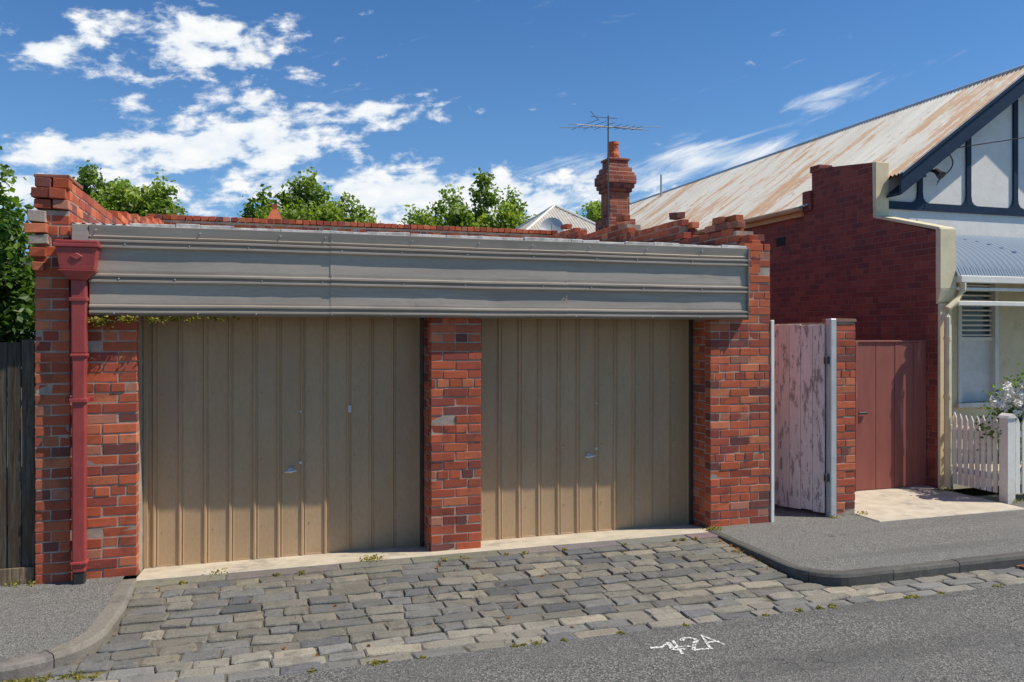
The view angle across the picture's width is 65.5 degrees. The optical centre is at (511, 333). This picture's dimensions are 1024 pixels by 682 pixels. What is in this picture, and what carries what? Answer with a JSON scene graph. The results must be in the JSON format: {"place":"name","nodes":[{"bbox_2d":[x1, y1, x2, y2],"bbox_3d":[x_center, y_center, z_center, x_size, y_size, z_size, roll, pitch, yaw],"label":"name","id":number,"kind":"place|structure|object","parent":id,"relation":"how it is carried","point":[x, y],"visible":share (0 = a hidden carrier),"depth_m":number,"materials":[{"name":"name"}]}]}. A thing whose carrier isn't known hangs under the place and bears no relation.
{"place":"outdoors","nodes":[
{"label":"outdoors","id":0,"kind":"place"},
{"bbox_2d":[0,574,123,659],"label":"asphalt footpath","id":1,"kind":"structure","parent":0,"point":[35,618],"depth_m":5.82,"materials":[{"name":"grey asphalt"}]},
{"bbox_2d":[0,339,35,585],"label":"timber paling fence","id":2,"kind":"object","parent":1,"relation":"on","point":[18,529],"visible":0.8,"depth_m":6.46,"materials":[{"name":"wood"}]},
{"bbox_2d":[0,0,1023,258],"label":"sky","id":3,"kind":"structure","parent":0,"point":[391,103],"materials":[{"name":"blue"}]},
{"bbox_2d":[7,341,1021,579],"bbox_3d":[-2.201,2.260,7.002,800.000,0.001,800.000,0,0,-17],"label":"ground","id":4,"kind":"structure","parent":0,"point":[972,491],"depth_m":11.37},
{"bbox_2d":[0,146,35,396],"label":"garden tree","id":5,"kind":"object","parent":4,"relation":"on","point":[17,298],"visible":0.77,"depth_m":9.29,"materials":[{"name":"green plant"}]},
{"bbox_2d":[0,578,136,681],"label":"bluestone kerb","id":6,"kind":"structure","parent":4,"relation":"on","point":[94,636],"depth_m":5.19,"materials":[{"name":"grey stone"}]},
{"bbox_2d":[71,160,187,216],"bbox_3d":[-11.962,-1.536,24.893,3.122,7.561,3.213,0,0,43],"label":"plane tree","id":7,"kind":"object","parent":4,"relation":"on","point":[123,195],"visible":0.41,"depth_m":24.55,"materials":[{"name":"green plant"}]},
{"bbox_2d":[267,204,281,221],"bbox_3d":[-6.665,-0.785,22.371,0.560,5.650,0.500,0,0,-17],"label":"distant chimney","id":8,"kind":"object","parent":4,"relation":"on","point":[274,213],"visible":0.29,"depth_m":22.25,"materials":[{"name":"brick"}]},
{"bbox_2d":[237,166,380,222],"bbox_3d":[-6.729,-1.668,26.495,4.252,7.831,3.162,0,0,-42],"label":"plane tree","id":9,"kind":"object","parent":4,"relation":"on","point":[307,203],"visible":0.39,"depth_m":26.17,"materials":[{"name":"green plant"}]},
{"bbox_2d":[24,174,769,583],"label":"brick garage","id":10,"kind":"structure","parent":4,"relation":"on","point":[450,286],"depth_m":7.46,"materials":[{"name":"red brick"}]},
{"bbox_2d":[53,239,101,584],"bbox_3d":[-3.511,0.647,6.452,0.330,2.785,0.191,0,0,-17],"label":"red downpipe","id":11,"kind":"object","parent":10,"relation":"attached to","point":[78,260],"visible":1,"depth_m":6.44,"materials":[{"name":"metal"}]},
{"bbox_2d":[87,315,240,330],"bbox_3d":[-2.913,-0.083,6.703,1.204,0.144,0.156,0,0,-17],"label":"climbing ivy","id":12,"kind":"object","parent":10,"relation":"attached to","point":[96,320],"visible":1,"depth_m":6.63,"materials":[{"name":"green plant"}]},
{"bbox_2d":[143,316,419,568],"bbox_3d":[-2.085,0.972,7.474,2.515,2.264,0.050,0,0,-17],"label":"garage door","id":13,"kind":"structure","parent":10,"relation":"attached to","point":[145,444],"depth_m":7.08,"materials":[{"name":"brown metal"}]},
{"bbox_2d":[148,316,417,566],"bbox_3d":[-2.084,0.966,7.472,2.478,2.252,0.021,0,0,-17],"label":"ribbed sheet","id":14,"kind":"object","parent":13,"relation":"attached to","point":[245,435],"visible":0.98,"depth_m":7.45,"materials":[{"name":"brown metal"}]},
{"bbox_2d":[285,467,296,473],"bbox_3d":[-2.069,1.290,7.450,0.112,0.060,0.069,0,0,-17],"label":"handle","id":15,"kind":"object","parent":14,"relation":"attached to","point":[290,470],"visible":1,"depth_m":7.43,"materials":[{"name":"silver metal"}]},
{"bbox_2d":[482,319,688,540],"bbox_3d":[0.768,0.972,8.370,2.485,2.264,0.050,0,0,-17],"label":"garage door","id":16,"kind":"structure","parent":10,"relation":"attached to","point":[687,499],"depth_m":8.71,"materials":[{"name":"brown metal"}]},
{"bbox_2d":[481,318,686,540],"bbox_3d":[0.768,0.966,8.369,2.448,2.252,0.021,0,0,-17],"label":"ribbed sheet","id":17,"kind":"object","parent":16,"relation":"attached to","point":[625,374],"visible":0.89,"depth_m":8.37,"materials":[{"name":"brown metal"}]},
{"bbox_2d":[585,453,594,457],"bbox_3d":[0.812,1.290,8.355,0.112,0.060,0.069,0,0,-17],"label":"handle","id":18,"kind":"object","parent":17,"relation":"attached to","point":[588,455],"visible":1,"depth_m":8.34,"materials":[{"name":"silver metal"}]},
{"bbox_2d":[136,524,707,580],"bbox_3d":[-0.599,2.097,7.715,5.485,0.126,0.720,0,0,-17],"label":"concrete threshold","id":19,"kind":"object","parent":4,"relation":"on","point":[190,570],"visible":0.47,"depth_m":7.45,"materials":[{"name":"beige concrete"}]},
{"bbox_2d":[396,168,536,228],"bbox_3d":[-1.647,-1.818,28.346,5.138,8.119,2.978,0,0,-17],"label":"plane tree","id":20,"kind":"object","parent":4,"relation":"on","point":[458,214],"visible":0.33,"depth_m":27.88,"materials":[{"name":"green plant"}]},
{"bbox_2d":[515,204,594,233],"bbox_3d":[1.380,-1.066,25.774,3.210,6.211,3.387,0,0,-17],"label":"roof gable","id":21,"kind":"object","parent":4,"relation":"on","point":[563,215],"visible":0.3,"depth_m":25.12,"materials":[{"name":"metal"}]},
{"bbox_2d":[540,217,562,232],"bbox_3d":[1.109,-2.103,22.229,0.504,2.286,0.470,0,0,-39],"label":"satellite dish","id":22,"kind":"object","parent":21,"relation":"on","point":[551,223],"visible":0.54,"depth_m":22.31,"materials":[{"name":"grey metal"}]},
{"bbox_2d":[576,199,630,221],"bbox_3d":[4.183,-1.777,33.169,3.150,8.052,2.568,0,0,-17],"label":"plane tree","id":23,"kind":"object","parent":4,"relation":"on","point":[593,209],"visible":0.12,"depth_m":32.48,"materials":[{"name":"green plant"}]},
{"bbox_2d":[594,141,635,231],"bbox_3d":[2.173,-0.985,16.763,0.690,6.050,0.621,0,0,-17],"label":"brick chimney","id":24,"kind":"object","parent":4,"relation":"on","point":[622,179],"visible":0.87,"depth_m":16.56,"materials":[{"name":"brick"}]},
{"bbox_2d":[559,111,660,227],"bbox_3d":[2.078,-3.323,16.274,2.351,2.327,0.890,0,0,-22],"label":"tv antenna","id":25,"kind":"object","parent":24,"relation":"attached to","point":[609,127],"visible":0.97,"depth_m":16.32,"materials":[{"name":"metal"}]},
{"bbox_2d":[744,162,937,487],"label":"party wall","id":26,"kind":"structure","parent":4,"relation":"on","point":[842,253],"depth_m":11.75,"materials":[{"name":"brick"}]},
{"bbox_2d":[697,207,802,234],"bbox_3d":[2.778,-2.000,18.788,0.108,0.080,12.500,0,0,-17],"label":"eaves gutter","id":27,"kind":"object","parent":26,"relation":"attached to","point":[773,215],"visible":0.42,"depth_m":13.51,"materials":[{"name":"metal"}]},
{"bbox_2d":[699,212,803,235],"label":"eaves fascia","id":28,"kind":"structure","parent":26,"relation":"attached to","point":[776,220],"depth_m":13.60,"materials":[{"name":"brown wood"}]},
{"bbox_2d":[776,237,784,245],"bbox_3d":[4.556,-1.550,13.497,0.012,0.140,0.240,0,0,-17],"label":"wall vent","id":29,"kind":"object","parent":26,"relation":"attached to","point":[780,241],"depth_m":13.50,"materials":[{"name":"black metal"}]},
{"bbox_2d":[630,94,945,229],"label":"roof","id":30,"kind":"structure","parent":26,"relation":"on","point":[780,181],"depth_m":15.95,"materials":[{"name":"metal"}]},
{"bbox_2d":[660,174,661,195],"bbox_3d":[4.304,-4.270,22.989,0.055,0.620,0.055,0,0,-40],"label":"vent pipe","id":31,"kind":"object","parent":30,"relation":"on","point":[660,184],"visible":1,"depth_m":22.97,"materials":[{"name":"grey metal"}]},
{"bbox_2d":[630,64,1023,203],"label":"ridge cap","id":32,"kind":"object","parent":30,"relation":"on","point":[948,92],"visible":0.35,"depth_m":15.48,"materials":[{"name":"grey metal"}]},
{"bbox_2d":[802,190,811,211],"bbox_3d":[4.751,-2.120,12.814,0.050,0.320,0.200,0,0,-17],"label":"parapet corbel","id":33,"kind":"object","parent":26,"relation":"attached to","point":[807,197],"visible":1,"depth_m":12.77,"materials":[{"name":"brick"}]},
{"bbox_2d":[810,164,831,172],"bbox_3d":[4.926,-2.610,12.691,0.250,0.100,0.220,0,0,-17],"label":"parapet head","id":34,"kind":"object","parent":26,"relation":"on","point":[815,168],"visible":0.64,"depth_m":12.61},
{"bbox_2d":[855,340,926,490],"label":"red timber gate","id":35,"kind":"structure","parent":26,"relation":"attached to","point":[890,413],"depth_m":10.35,"materials":[{"name":"paint"}]},
{"bbox_2d":[872,162,955,488],"bbox_3d":[5.491,-0.210,10.940,0.262,4.500,1.220,0,0,-17],"label":"rendered edge","id":36,"kind":"object","parent":26,"relation":"attached to","point":[945,263],"visible":0.89,"depth_m":10.38,"materials":[{"name":"beige paint"}]},
{"bbox_2d":[707,529,1023,586],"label":"bluestone kerb","id":37,"kind":"structure","parent":4,"relation":"on","point":[864,576],"depth_m":6.96,"materials":[{"name":"grey stone"}]},
{"bbox_2d":[22,537,1023,681],"bbox_3d":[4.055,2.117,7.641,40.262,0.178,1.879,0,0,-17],"label":"cobblestone paving","id":38,"kind":"structure","parent":0,"point":[127,647],"depth_m":6.13,"materials":[{"name":"grey stone"}]},
{"bbox_2d":[134,532,717,588],"bbox_3d":[-0.504,2.087,7.274,5.398,0.113,0.177,0,0,-17],"label":"bluestone threshold","id":39,"kind":"object","parent":38,"relation":"on","point":[314,569],"visible":0.41,"depth_m":7.10,"materials":[{"name":"grey stone"}]},
{"bbox_2d":[156,539,782,655],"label":"leaf litter","id":40,"kind":"object","parent":38,"relation":"on","point":[517,606],"visible":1,"depth_m":6.98,"materials":[{"name":"brown plant"}]},
{"bbox_2d":[1,486,1021,681],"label":"weeds","id":41,"kind":"object","parent":38,"relation":"on","point":[182,582],"visible":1,"depth_m":6.16,"materials":[{"name":"green plant"}]},
{"bbox_2d":[230,583,1023,681],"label":"asphalt road","id":42,"kind":"structure","parent":0,"point":[975,635],"depth_m":5.27,"materials":[{"name":"grey asphalt"}]},
{"bbox_2d":[651,635,723,653],"bbox_3d":[1.184,2.116,5.404,0.521,0.001,0.261,0,0,-17],"label":"painted road marking","id":43,"kind":"object","parent":42,"relation":"on","point":[695,649],"visible":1,"depth_m":5.39,"materials":[{"name":"white paint"}]},
{"bbox_2d":[774,504,806,511],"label":"laneway path","id":44,"kind":"structure","parent":0,"point":[777,508],"depth_m":9.19,"materials":[{"name":"concrete"}]},
{"bbox_2d":[692,493,1023,570],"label":"asphalt footpath","id":45,"kind":"structure","parent":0,"point":[808,538],"depth_m":7.93,"materials":[{"name":"grey asphalt"}]},
{"bbox_2d":[770,319,835,521],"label":"weathered timber gate","id":46,"kind":"structure","parent":45,"relation":"on","point":[799,477],"depth_m":8.97,"materials":[{"name":"paint"}]},
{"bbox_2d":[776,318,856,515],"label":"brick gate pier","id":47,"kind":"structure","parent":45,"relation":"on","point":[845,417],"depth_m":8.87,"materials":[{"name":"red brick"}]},
{"bbox_2d":[951,412,1023,503],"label":"white picket fence","id":48,"kind":"object","parent":45,"relation":"on","point":[1009,477],"visible":1,"depth_m":9.75,"materials":[{"name":"paint"}]},
{"bbox_2d":[968,363,1023,472],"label":"white rose bush","id":49,"kind":"object","parent":45,"relation":"on","point":[1008,402],"visible":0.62,"depth_m":9.76,"materials":[{"name":"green plant"}]},
{"bbox_2d":[855,485,1023,521],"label":"concrete driveway","id":50,"kind":"structure","parent":0,"point":[902,503],"depth_m":9.40,"materials":[{"name":"beige concrete"}]},
{"bbox_2d":[952,453,1021,488],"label":"verandah floor","id":51,"kind":"structure","parent":0,"point":[955,486],"depth_m":10.61,"materials":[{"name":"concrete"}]},
{"bbox_2d":[952,272,1023,455],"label":"front wall","id":52,"kind":"structure","parent":51,"relation":"on","point":[1011,337],"depth_m":12.16,"materials":[{"name":"beige paint"}]},
{"bbox_2d":[889,94,1023,237],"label":"gable wall","id":53,"kind":"structure","parent":52,"relation":"on","point":[991,174],"depth_m":12.06,"materials":[{"name":"white paint"}]},
{"bbox_2d":[923,168,945,178],"bbox_3d":[6.076,-2.297,11.516,0.130,0.186,0.411,0,0,-17],"label":"gable lamp","id":54,"kind":"object","parent":53,"relation":"attached to","point":[939,174],"visible":0.65,"depth_m":11.38,"materials":[{"name":"black metal"}]},
{"bbox_2d":[859,67,1023,176],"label":"roof front","id":55,"kind":"structure","parent":53,"relation":"on","point":[904,148],"depth_m":12.34,"materials":[{"name":"metal"}]},
{"bbox_2d":[886,73,1023,197],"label":"barge board","id":56,"kind":"object","parent":53,"relation":"attached to","point":[936,155],"visible":1,"depth_m":11.50,"materials":[{"name":"blue paint"}]},
{"bbox_2d":[889,99,1023,216],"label":"gable battens","id":57,"kind":"object","parent":53,"relation":"attached to","point":[919,203],"visible":0.9,"depth_m":11.95,"materials":[{"name":"wood"}]},
{"bbox_2d":[936,137,1023,184],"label":"service cable","id":58,"kind":"object","parent":53,"relation":"attached to","point":[974,145],"visible":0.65,"depth_m":11.58,"materials":[{"name":"metal"}]},
{"bbox_2d":[955,283,998,407],"bbox_3d":[7.008,0.145,12.020,0.880,1.930,0.190,0,0,-17],"label":"sash window frame","id":59,"kind":"object","parent":52,"relation":"attached to","point":[993,338],"visible":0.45,"depth_m":12.07,"materials":[{"name":"white paint"}]},
{"bbox_2d":[962,340,989,401],"bbox_3d":[6.992,0.575,12.071,0.640,0.930,0.007,0,0,-17],"label":"lace curtain","id":60,"kind":"object","parent":59,"relation":"hanging from","point":[975,368],"visible":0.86,"depth_m":12.08,"materials":[{"name":"white fabric"}]},
{"bbox_2d":[962,284,991,335],"bbox_3d":[6.999,-0.346,12.048,0.640,0.779,0.028,0,0,-17],"label":"louvre blind","id":61,"kind":"object","parent":59,"relation":"attached to","point":[976,314],"visible":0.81,"depth_m":12.05,"materials":[{"name":"white paint"}]},
{"bbox_2d":[956,234,1023,276],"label":"verandah roof","id":62,"kind":"structure","parent":52,"relation":"attached to","point":[978,255],"depth_m":10.83,"materials":[{"name":"grey metal"}]},
{"bbox_2d":[943,282,965,487],"bbox_3d":[5.750,0.665,10.340,0.347,2.650,0.095,0,0,-17],"label":"white downpipe","id":63,"kind":"object","parent":62,"relation":"attached to","point":[954,302],"visible":1,"depth_m":10.27,"materials":[{"name":"beige metal"}]},
{"bbox_2d":[956,275,1023,305],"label":"verandah beam","id":64,"kind":"structure","parent":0,"point":[990,279],"depth_m":10.50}
]}

